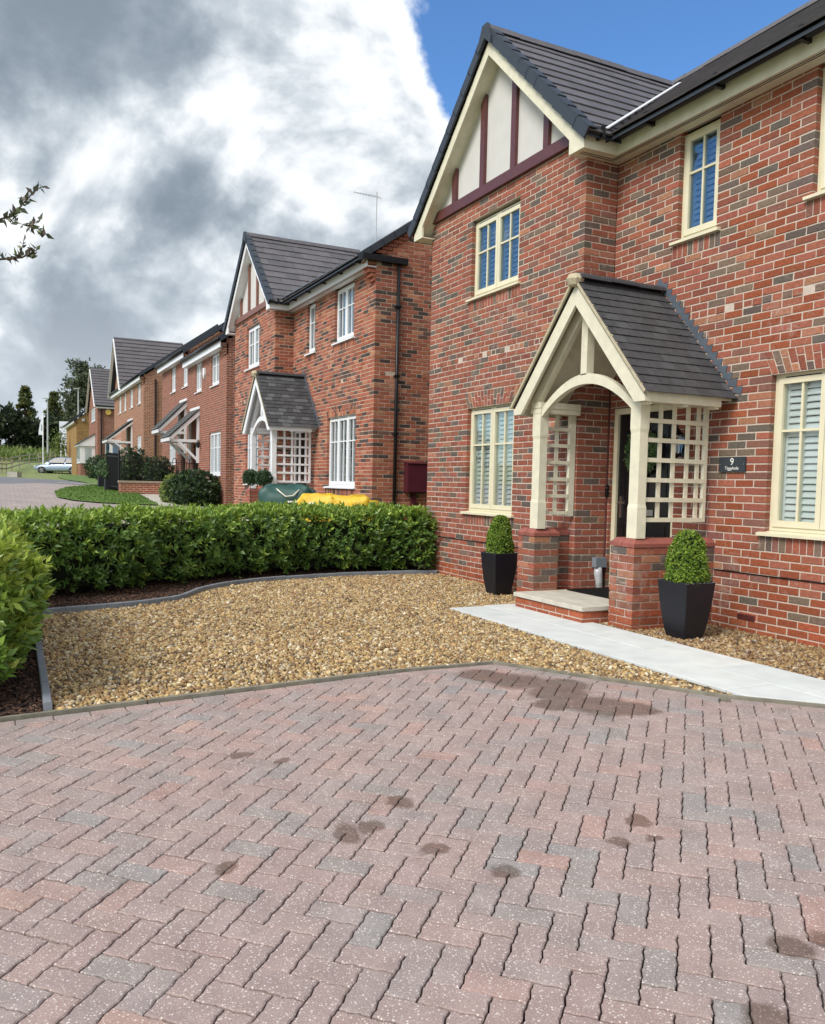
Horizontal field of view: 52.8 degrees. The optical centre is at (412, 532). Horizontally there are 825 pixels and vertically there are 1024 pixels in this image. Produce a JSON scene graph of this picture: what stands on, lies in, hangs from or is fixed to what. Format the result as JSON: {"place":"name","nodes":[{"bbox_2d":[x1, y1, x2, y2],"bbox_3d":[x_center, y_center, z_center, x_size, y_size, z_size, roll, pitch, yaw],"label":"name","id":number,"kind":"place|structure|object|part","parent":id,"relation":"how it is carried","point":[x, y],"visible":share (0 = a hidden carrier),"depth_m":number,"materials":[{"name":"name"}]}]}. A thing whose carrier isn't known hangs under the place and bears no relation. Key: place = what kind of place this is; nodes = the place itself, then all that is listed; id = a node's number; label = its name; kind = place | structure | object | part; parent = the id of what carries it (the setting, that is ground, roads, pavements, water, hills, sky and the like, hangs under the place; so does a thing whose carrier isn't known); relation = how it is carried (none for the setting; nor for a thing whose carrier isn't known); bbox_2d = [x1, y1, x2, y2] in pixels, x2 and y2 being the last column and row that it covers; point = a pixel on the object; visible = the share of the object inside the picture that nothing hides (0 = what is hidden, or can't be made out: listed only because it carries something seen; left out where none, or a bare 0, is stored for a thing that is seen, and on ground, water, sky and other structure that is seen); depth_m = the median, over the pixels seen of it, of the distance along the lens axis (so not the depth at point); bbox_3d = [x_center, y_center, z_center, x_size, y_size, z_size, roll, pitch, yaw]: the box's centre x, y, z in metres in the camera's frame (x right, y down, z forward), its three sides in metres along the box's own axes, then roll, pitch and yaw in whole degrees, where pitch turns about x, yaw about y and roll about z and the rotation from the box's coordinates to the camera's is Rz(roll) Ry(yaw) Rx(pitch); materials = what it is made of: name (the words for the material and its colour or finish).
{"place":"outdoors","nodes":[
{"label":"outdoors","id":0,"kind":"place"},
{"bbox_2d":[0,652,42,715],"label":"planting bed","id":1,"kind":"object","parent":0,"point":[23,702],"visible":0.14,"depth_m":5.27,"materials":[{"name":"soil"}]},
{"bbox_2d":[0,510,55,683],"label":"hedge","id":2,"kind":"object","parent":1,"relation":"on","point":[24,582],"visible":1,"depth_m":5.31,"materials":[{"name":"green plant"}]},
{"bbox_2d":[0,565,438,715],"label":"bark mulch","id":3,"kind":"object","parent":1,"relation":"on","point":[107,595],"visible":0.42,"depth_m":9.46,"materials":[{"name":"brown wood"}]},
{"bbox_2d":[0,477,88,484],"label":"asphalt road","id":4,"kind":"structure","parent":0,"point":[6,480],"depth_m":36.15,"materials":[{"name":"grey asphalt"}]},
{"bbox_2d":[58,475,97,483],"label":"lawn","id":5,"kind":"structure","parent":0,"point":[82,478],"depth_m":43.12,"materials":[{"name":"green plant"}]},
{"bbox_2d":[0,483,211,525],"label":"block road","id":6,"kind":"structure","parent":0,"point":[21,495],"depth_m":26.42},
{"bbox_2d":[55,485,157,503],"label":"lawn","id":7,"kind":"structure","parent":0,"point":[102,496],"depth_m":27.54,"materials":[{"name":"green plant"}]},
{"bbox_2d":[93,460,105,486],"bbox_3d":[-12.187,-2.390,32.742,0.743,1.168,0.711,0,4,-26],"label":"planter box","id":8,"kind":"object","parent":7,"relation":"on","point":[100,477],"visible":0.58,"depth_m":32.55,"materials":[{"name":"green plant"}]},
{"bbox_2d":[100,463,117,489],"bbox_3d":[-11.110,-2.120,30.584,0.742,1.114,0.758,0,4,-26],"label":"planter box","id":9,"kind":"object","parent":7,"relation":"on","point":[106,482],"visible":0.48,"depth_m":30.39,"materials":[{"name":"black plant"}]},
{"bbox_2d":[142,494,217,506],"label":"front path","id":10,"kind":"structure","parent":0,"point":[156,498],"depth_m":27.86,"materials":[{"name":"concrete"}]},
{"bbox_2d":[0,445,425,568],"bbox_3d":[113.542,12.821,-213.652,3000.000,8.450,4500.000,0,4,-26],"label":"ground","id":11,"kind":"structure","parent":0,"point":[27,470],"depth_m":69.94,"materials":[{"name":"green plant"}]},
{"bbox_2d":[7,472,21,476],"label":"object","id":12,"kind":"object","parent":11,"relation":"on","point":[14,474],"visible":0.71,"depth_m":43.34,"materials":[{"name":"concrete"}]},
{"bbox_2d":[7,385,38,444],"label":"conifer tree","id":13,"kind":"object","parent":11,"relation":"on","point":[25,396],"visible":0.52,"depth_m":124.68,"materials":[{"name":"green plant"}]},
{"bbox_2d":[0,181,53,263],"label":"ornamental pear","id":14,"kind":"object","parent":11,"relation":"on","point":[14,212],"visible":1,"depth_m":5.50,"materials":[{"name":"green plant"}]},
{"bbox_2d":[0,445,64,461],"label":"meadow grass","id":15,"kind":"structure","parent":11,"relation":"on","point":[7,452],"depth_m":94.98,"materials":[{"name":"green plant"}]},
{"bbox_2d":[0,450,64,473],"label":"post and rail fence","id":16,"kind":"object","parent":11,"relation":"on","point":[12,462],"visible":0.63,"depth_m":77.84,"materials":[{"name":"wood"}]},
{"bbox_2d":[0,401,70,449],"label":"shelter belt foliage","id":17,"kind":"object","parent":11,"relation":"on","point":[16,425],"visible":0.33,"depth_m":111.21,"materials":[{"name":"green plant"}]},
{"bbox_2d":[39,414,43,463],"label":"feather flag","id":18,"kind":"object","parent":11,"relation":"on","point":[41,429],"visible":0.87,"depth_m":71.89,"materials":[{"name":"white fabric"}]},
{"bbox_2d":[43,398,48,454],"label":"street lamp","id":19,"kind":"object","parent":11,"relation":"on","point":[47,426],"visible":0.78,"depth_m":94.87,"materials":[{"name":"grey metal"}]},
{"bbox_2d":[33,457,71,473],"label":"parked car","id":20,"kind":"object","parent":11,"relation":"on","point":[50,466],"visible":0.62,"depth_m":71.10,"materials":[{"name":"silver metal"}]},
{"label":"side window","id":21,"kind":"part","parent":20,"relation":"part of","materials":[{"name":"white glass"}]},
{"bbox_2d":[43,390,63,417],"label":"conifer tree","id":22,"kind":"object","parent":11,"relation":"on","point":[53,406],"visible":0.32,"depth_m":124.55,"materials":[{"name":"green plant"}]},
{"bbox_2d":[46,425,67,472],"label":"young tree","id":23,"kind":"object","parent":11,"relation":"on","point":[60,441],"visible":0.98,"depth_m":72.00,"materials":[{"name":"green plant"}]},
{"bbox_2d":[59,421,66,455],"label":"sign board","id":24,"kind":"object","parent":11,"relation":"on","point":[61,423],"visible":0.18,"depth_m":77.95,"materials":[{"name":"white"}]},
{"bbox_2d":[73,388,78,417],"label":"street lamp","id":25,"kind":"object","parent":11,"relation":"on","point":[78,399],"visible":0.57,"depth_m":94.85,"materials":[{"name":"grey metal"}]},
{"bbox_2d":[63,410,88,474],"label":"stone house","id":26,"kind":"structure","parent":11,"relation":"on","point":[77,430],"depth_m":67.33,"materials":[{"name":"stone"}]},
{"bbox_2d":[53,357,105,423],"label":"pine tree","id":27,"kind":"object","parent":11,"relation":"on","point":[80,380],"visible":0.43,"depth_m":108.51,"materials":[{"name":"green plant"}]},
{"bbox_2d":[74,368,113,475],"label":"brick house","id":28,"kind":"structure","parent":11,"relation":"on","point":[99,408],"depth_m":60.53,"materials":[{"name":"brown brick"}]},
{"bbox_2d":[77,446,94,463],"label":"bay window","id":29,"kind":"structure","parent":28,"relation":"in","point":[83,452],"depth_m":60.67,"materials":[{"name":"white plastic"}]},
{"bbox_2d":[91,408,94,422],"bbox_3d":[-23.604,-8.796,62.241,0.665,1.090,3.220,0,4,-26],"label":"window","id":30,"kind":"structure","parent":28,"relation":"in","point":[93,410],"depth_m":62.46,"materials":[{"name":"white plastic"}]},
{"bbox_2d":[82,453,106,477],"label":"shrub","id":31,"kind":"object","parent":11,"relation":"on","point":[88,466],"visible":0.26,"depth_m":45.20,"materials":[{"name":"green plant"}]},
{"bbox_2d":[91,457,106,479],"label":"shrub","id":32,"kind":"object","parent":11,"relation":"on","point":[95,465],"visible":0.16,"depth_m":41.35,"materials":[{"name":"green plant"}]},
{"bbox_2d":[120,446,150,480],"bbox_3d":[-11.891,-2.783,35.340,1.716,1.865,2.054,0,4,-26],"label":"shrub","id":33,"kind":"object","parent":11,"relation":"on","point":[135,455],"visible":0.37,"depth_m":34.81,"materials":[{"name":"green plant"}]},
{"bbox_2d":[118,456,194,493],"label":"garden wall","id":34,"kind":"structure","parent":11,"relation":"on","point":[146,487],"depth_m":29.79,"materials":[{"name":"brick"}]},
{"bbox_2d":[106,451,119,490],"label":"metal gate","id":35,"kind":"structure","parent":34,"relation":"attached to","point":[113,460],"depth_m":30.01,"materials":[{"name":"black metal"}]},
{"bbox_2d":[140,455,174,480],"bbox_3d":[-10.109,-2.376,33.068,1.395,1.496,1.671,0,4,-26],"label":"shrub","id":36,"kind":"object","parent":11,"relation":"on","point":[147,470],"visible":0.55,"depth_m":32.70,"materials":[{"name":"green plant"}]},
{"bbox_2d":[101,324,222,479],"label":"brick house","id":37,"kind":"structure","parent":11,"relation":"on","point":[135,387],"depth_m":47.07,"materials":[{"name":"red brick"}]},
{"bbox_2d":[105,439,120,455],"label":"bay window","id":38,"kind":"structure","parent":37,"relation":"in","point":[109,448],"depth_m":50.11,"materials":[{"name":"white plastic"}]},
{"bbox_2d":[130,389,132,408],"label":"window","id":39,"kind":"structure","parent":37,"relation":"in","point":[132,389],"depth_m":46.29,"materials":[{"name":"white plastic"}]},
{"bbox_2d":[136,384,140,405],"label":"window","id":40,"kind":"structure","parent":37,"relation":"in","point":[139,387],"depth_m":44.00,"materials":[{"name":"white plastic"}]},
{"bbox_2d":[138,435,140,452],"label":"window","id":41,"kind":"structure","parent":37,"relation":"in","point":[139,437],"depth_m":44.06,"materials":[{"name":"white plastic"}]},
{"bbox_2d":[158,472,178,502],"bbox_3d":[-7.861,-1.446,27.272,0.972,1.138,1.028,0,4,-26],"label":"shrub","id":42,"kind":"object","parent":11,"relation":"on","point":[165,498],"visible":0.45,"depth_m":27.05,"materials":[{"name":"green plant"}]},
{"bbox_2d":[151,322,231,473],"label":"brick house","id":43,"kind":"structure","parent":11,"relation":"on","point":[172,371],"depth_m":32.89,"materials":[{"name":"red brick"}]},
{"bbox_2d":[170,367,175,393],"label":"window","id":44,"kind":"structure","parent":43,"relation":"in","point":[174,369],"depth_m":34.12,"materials":[{"name":"white plastic"}]},
{"bbox_2d":[170,438,175,464],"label":"window","id":45,"kind":"structure","parent":43,"relation":"in","point":[172,451],"depth_m":34.67,"materials":[{"name":"white plastic"}]},
{"bbox_2d":[181,368,187,388],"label":"window","id":46,"kind":"structure","parent":43,"relation":"in","point":[185,370],"depth_m":32.08,"materials":[{"name":"white plastic"}]},
{"bbox_2d":[164,467,221,505],"bbox_3d":[-7.041,-1.423,26.956,1.890,1.431,2.240,0,4,-26],"label":"shrub","id":47,"kind":"object","parent":11,"relation":"on","point":[193,487],"visible":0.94,"depth_m":26.36,"materials":[{"name":"green plant"}]},
{"bbox_2d":[160,332,234,504],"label":"brick house","id":48,"kind":"structure","parent":11,"relation":"on","point":[208,419],"depth_m":27.94,"materials":[{"name":"red brick"}]},
{"bbox_2d":[194,444,197,474],"bbox_3d":[-7.882,-2.083,30.471,0.050,2.320,0.900,0,4,-26],"label":"door","id":49,"kind":"structure","parent":48,"relation":"in","point":[196,464],"depth_m":30.63,"materials":[{"name":"black"}]},
{"bbox_2d":[194,362,201,393],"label":"window","id":50,"kind":"structure","parent":48,"relation":"in","point":[199,366],"depth_m":29.88,"materials":[{"name":"white plastic"}]},
{"bbox_2d":[209,353,218,387],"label":"window","id":51,"kind":"structure","parent":48,"relation":"in","point":[216,357],"depth_m":27.56,"materials":[{"name":"white plastic"}]},
{"bbox_2d":[210,431,220,475],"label":"window","id":52,"kind":"structure","parent":48,"relation":"in","point":[215,450],"depth_m":27.86,"materials":[{"name":"white plastic"}]},
{"bbox_2d":[241,468,256,518],"bbox_3d":[-3.719,-0.796,19.083,0.429,1.368,0.416,2,4,17],"label":"topiary ball","id":53,"kind":"object","parent":11,"relation":"on","point":[248,475],"visible":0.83,"depth_m":18.95,"materials":[{"name":"green plant"}]},
{"bbox_2d":[254,469,273,486],"bbox_3d":[-3.256,-0.727,18.157,0.433,1.381,0.447,0,4,-26],"label":"topiary ball","id":54,"kind":"object","parent":11,"relation":"on","point":[261,477],"visible":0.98,"depth_m":18.01,"materials":[{"name":"green plant"}]},
{"bbox_2d":[258,483,316,520],"bbox_3d":[-2.388,-0.411,16.014,1.136,1.087,0.901,1,3,2],"label":"garden waste bag","id":55,"kind":"object","parent":11,"relation":"on","point":[283,493],"visible":0.35,"depth_m":15.66,"materials":[{"name":"green plastic"}]},
{"bbox_2d":[296,493,332,521],"bbox_3d":[-1.701,-0.246,15.023,0.725,0.964,0.731,1,3,1],"label":"sand bag","id":56,"kind":"object","parent":11,"relation":"on","point":[312,497],"visible":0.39,"depth_m":14.74,"materials":[{"name":"yellow"}]},
{"bbox_2d":[223,220,432,520],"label":"brick house","id":57,"kind":"structure","parent":11,"relation":"on","point":[332,361],"depth_m":17.73,"materials":[{"name":"red brick"}]},
{"bbox_2d":[243,434,257,484],"bbox_3d":[-4.158,-1.976,21.654,0.155,1.462,1.330,0,4,-26],"label":"window","id":58,"kind":"structure","parent":57,"relation":"in","point":[248,434],"depth_m":22.09,"materials":[{"name":"white plastic"}]},
{"bbox_2d":[244,324,259,371],"bbox_3d":[-4.085,-4.787,21.492,0.180,1.095,1.330,0,4,-26],"label":"window","id":59,"kind":"structure","parent":57,"relation":"in","point":[254,332],"depth_m":21.53,"materials":[{"name":"white plastic"}]},
{"bbox_2d":[296,433,306,484],"bbox_3d":[-2.617,-1.352,19.650,0.108,2.016,0.906,0,4,-26],"label":"door","id":60,"kind":"structure","parent":57,"relation":"in","point":[302,434],"depth_m":19.67,"materials":[{"name":"black"}]},
{"bbox_2d":[304,303,315,355],"bbox_3d":[-2.255,-4.611,18.826,0.180,1.141,0.665,0,4,-26],"label":"window","id":61,"kind":"structure","parent":57,"relation":"in","point":[312,308],"depth_m":18.96,"materials":[{"name":"white plastic"}]},
{"bbox_2d":[323,414,355,488],"bbox_3d":[-1.458,-1.674,17.267,0.180,1.500,1.720,0,4,-26],"label":"window","id":62,"kind":"structure","parent":57,"relation":"in","point":[342,429],"depth_m":17.35,"materials":[{"name":"white plastic"}]},
{"bbox_2d":[331,283,354,345],"bbox_3d":[-1.362,-4.484,17.032,0.180,1.141,1.190,0,4,-26],"label":"window","id":63,"kind":"structure","parent":57,"relation":"in","point":[345,315],"depth_m":17.07,"materials":[{"name":"white plastic"}]},
{"bbox_2d":[354,192,380,241],"bbox_3d":[-1.362,-9.055,24.217,0.912,1.869,0.340,3,4,22],"label":"television aerial","id":64,"kind":"object","parent":57,"relation":"on","point":[376,196],"visible":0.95,"depth_m":24.09,"materials":[{"name":"grey metal"}]},
{"bbox_2d":[404,461,427,505],"bbox_3d":[0.069,-0.586,16.122,0.470,1.590,0.200,0,4,-26],"label":"meter box","id":65,"kind":"object","parent":57,"relation":"attached to","point":[415,477],"visible":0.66,"depth_m":16.02,"materials":[{"name":"red plastic"}]},
{"bbox_2d":[408,465,427,491],"bbox_3d":[0.113,-1.051,16.026,0.420,0.520,0.012,0,4,-26],"label":"door","id":66,"kind":"structure","parent":65,"relation":"in","point":[417,477],"depth_m":16.01,"materials":[{"name":"red plastic"}]},
{"bbox_2d":[326,494,378,520],"bbox_3d":[-1.053,-0.209,14.957,0.972,0.968,0.773,1,3,4],"label":"sand bag","id":67,"kind":"object","parent":11,"relation":"on","point":[361,499],"visible":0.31,"depth_m":14.70,"materials":[{"name":"yellow plastic"}]},
{"bbox_2d":[407,0,824,648],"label":"brick house","id":68,"kind":"structure","parent":11,"relation":"on","point":[621,252],"depth_m":8.90,"materials":[{"name":"red brick"}]},
{"bbox_2d":[460,403,514,517],"bbox_3d":[1.078,-0.988,11.391,0.180,1.500,1.330,0,4,-26],"label":"window","id":69,"kind":"structure","parent":68,"relation":"in","point":[492,427],"depth_m":11.39,"materials":[{"name":"beige paint"}]},
{"bbox_2d":[465,201,520,302],"bbox_3d":[1.140,-3.780,11.225,0.180,1.095,1.330,0,4,-26],"label":"window","id":70,"kind":"structure","parent":68,"relation":"in","point":[497,236],"depth_m":11.22,"materials":[{"name":"beige paint"}]},
{"bbox_2d":[567,587,609,598],"bbox_3d":[2.232,0.675,9.285,0.600,0.014,0.860,0,4,-26],"label":"doormat","id":71,"kind":"object","parent":68,"relation":"on","point":[603,592],"visible":0.48,"depth_m":9.37,"materials":[{"name":"black rubber"}]},
{"bbox_2d":[592,557,606,587],"bbox_3d":[2.202,0.467,9.821,0.155,0.359,0.099,0,4,-26],"label":"utility outlet","id":72,"kind":"object","parent":68,"relation":"attached to","point":[598,563],"visible":0.99,"depth_m":9.79,"materials":[{"name":"grey plastic"}]},
{"bbox_2d":[605,485,608,495],"bbox_3d":[2.296,-0.500,9.816,0.029,0.135,0.044,0,4,-26],"label":"doorbell","id":73,"kind":"object","parent":68,"relation":"attached to","point":[606,490],"visible":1,"depth_m":9.80,"materials":[{"name":"black plastic"}]},
{"bbox_2d":[616,410,671,536],"bbox_3d":[2.607,-0.344,9.383,0.108,2.016,0.906,0,4,-26],"label":"door","id":74,"kind":"structure","parent":68,"relation":"in","point":[653,529],"depth_m":9.29,"materials":[{"name":"black"}]},
{"bbox_2d":[623,430,656,473],"bbox_3d":[2.554,-0.892,9.320,0.184,0.638,0.590,0,4,-26],"label":"door wreath","id":75,"kind":"object","parent":74,"relation":"attached to","point":[652,448],"depth_m":9.18,"materials":[{"name":"green plant"}]},
{"bbox_2d":[669,425,684,457],"bbox_3d":[2.773,-0.952,8.673,0.191,0.345,0.170,0,4,-26],"label":"wall lantern","id":76,"kind":"object","parent":68,"relation":"attached to","point":[680,448],"depth_m":8.66,"materials":[{"name":"black metal"}]},
{"bbox_2d":[669,119,720,246],"bbox_3d":[2.970,-3.603,8.559,0.180,1.141,0.665,0,4,-26],"label":"window","id":77,"kind":"structure","parent":68,"relation":"in","point":[702,146],"depth_m":8.59,"materials":[{"name":"beige paint"}]},
{"bbox_2d":[719,457,745,471],"bbox_3d":[3.131,-0.671,8.143,0.018,0.147,0.324,0,4,-26],"label":"house sign","id":78,"kind":"object","parent":68,"relation":"attached to","point":[732,464],"visible":1,"depth_m":8.13,"materials":[{"name":"stone"}]},
{"bbox_2d":[756,369,824,540],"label":"window","id":79,"kind":"structure","parent":68,"relation":"in","point":[796,455],"depth_m":7.59,"materials":[{"name":"beige paint"}]},
{"bbox_2d":[802,67,824,200],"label":"window","id":80,"kind":"structure","parent":68,"relation":"in","point":[820,192],"depth_m":7.31,"materials":[{"name":"beige paint"}]},
{"bbox_2d":[47,565,414,606],"bbox_3d":[-2.495,0.631,10.662,6.920,0.073,3.530,0,4,-26],"label":"planting bed","id":81,"kind":"object","parent":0,"point":[205,584],"visible":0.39,"depth_m":10.99,"materials":[{"name":"soil"}]},
{"bbox_2d":[0,498,438,593],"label":"hedge","id":82,"kind":"object","parent":81,"relation":"on","point":[81,546],"visible":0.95,"depth_m":10.96,"materials":[{"name":"green plant"}]},
{"bbox_2d":[0,0,809,444],"label":"sky","id":83,"kind":"structure","parent":0,"point":[160,133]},
{"bbox_2d":[0,664,824,1023],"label":"driveway","id":84,"kind":"structure","parent":0,"point":[488,844],"depth_m":3.30,"materials":[{"name":"red brick"}]},
{"bbox_2d":[0,660,824,724],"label":"edging board","id":85,"kind":"object","parent":84,"relation":"on","point":[255,688],"visible":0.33,"depth_m":5.55,"materials":[{"name":"grey concrete"}]},
{"bbox_2d":[38,573,824,709],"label":"gravel","id":86,"kind":"structure","parent":0,"point":[340,622],"depth_m":7.10,"materials":[{"name":"beige gravel"}]},
{"bbox_2d":[34,570,436,710],"bbox_3d":[-2.059,0.837,9.222,2.432,0.256,8.060,2,4,19],"label":"garden edging","id":87,"kind":"object","parent":86,"relation":"on","point":[45,688],"visible":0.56,"depth_m":8.93,"materials":[{"name":"grey stone"}]},
{"bbox_2d":[481,514,517,595],"bbox_3d":[1.080,0.267,10.378,0.377,1.009,0.376,0,4,-26],"label":"potted shrub","id":88,"kind":"object","parent":86,"relation":"on","point":[499,559],"visible":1,"depth_m":10.27,"materials":[{"name":"black plastic"}]},
{"bbox_2d":[658,529,714,639],"bbox_3d":[2.510,0.460,7.642,0.442,1.013,0.439,0,4,-26],"label":"potted shrub","id":89,"kind":"object","parent":86,"relation":"on","point":[686,586],"visible":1,"depth_m":7.52,"materials":[{"name":"black plastic"}]},
{"bbox_2d":[449,604,824,703],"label":"garden path","id":90,"kind":"structure","parent":0,"point":[724,674],"depth_m":6.67,"materials":[{"name":"grey concrete"}]}
]}

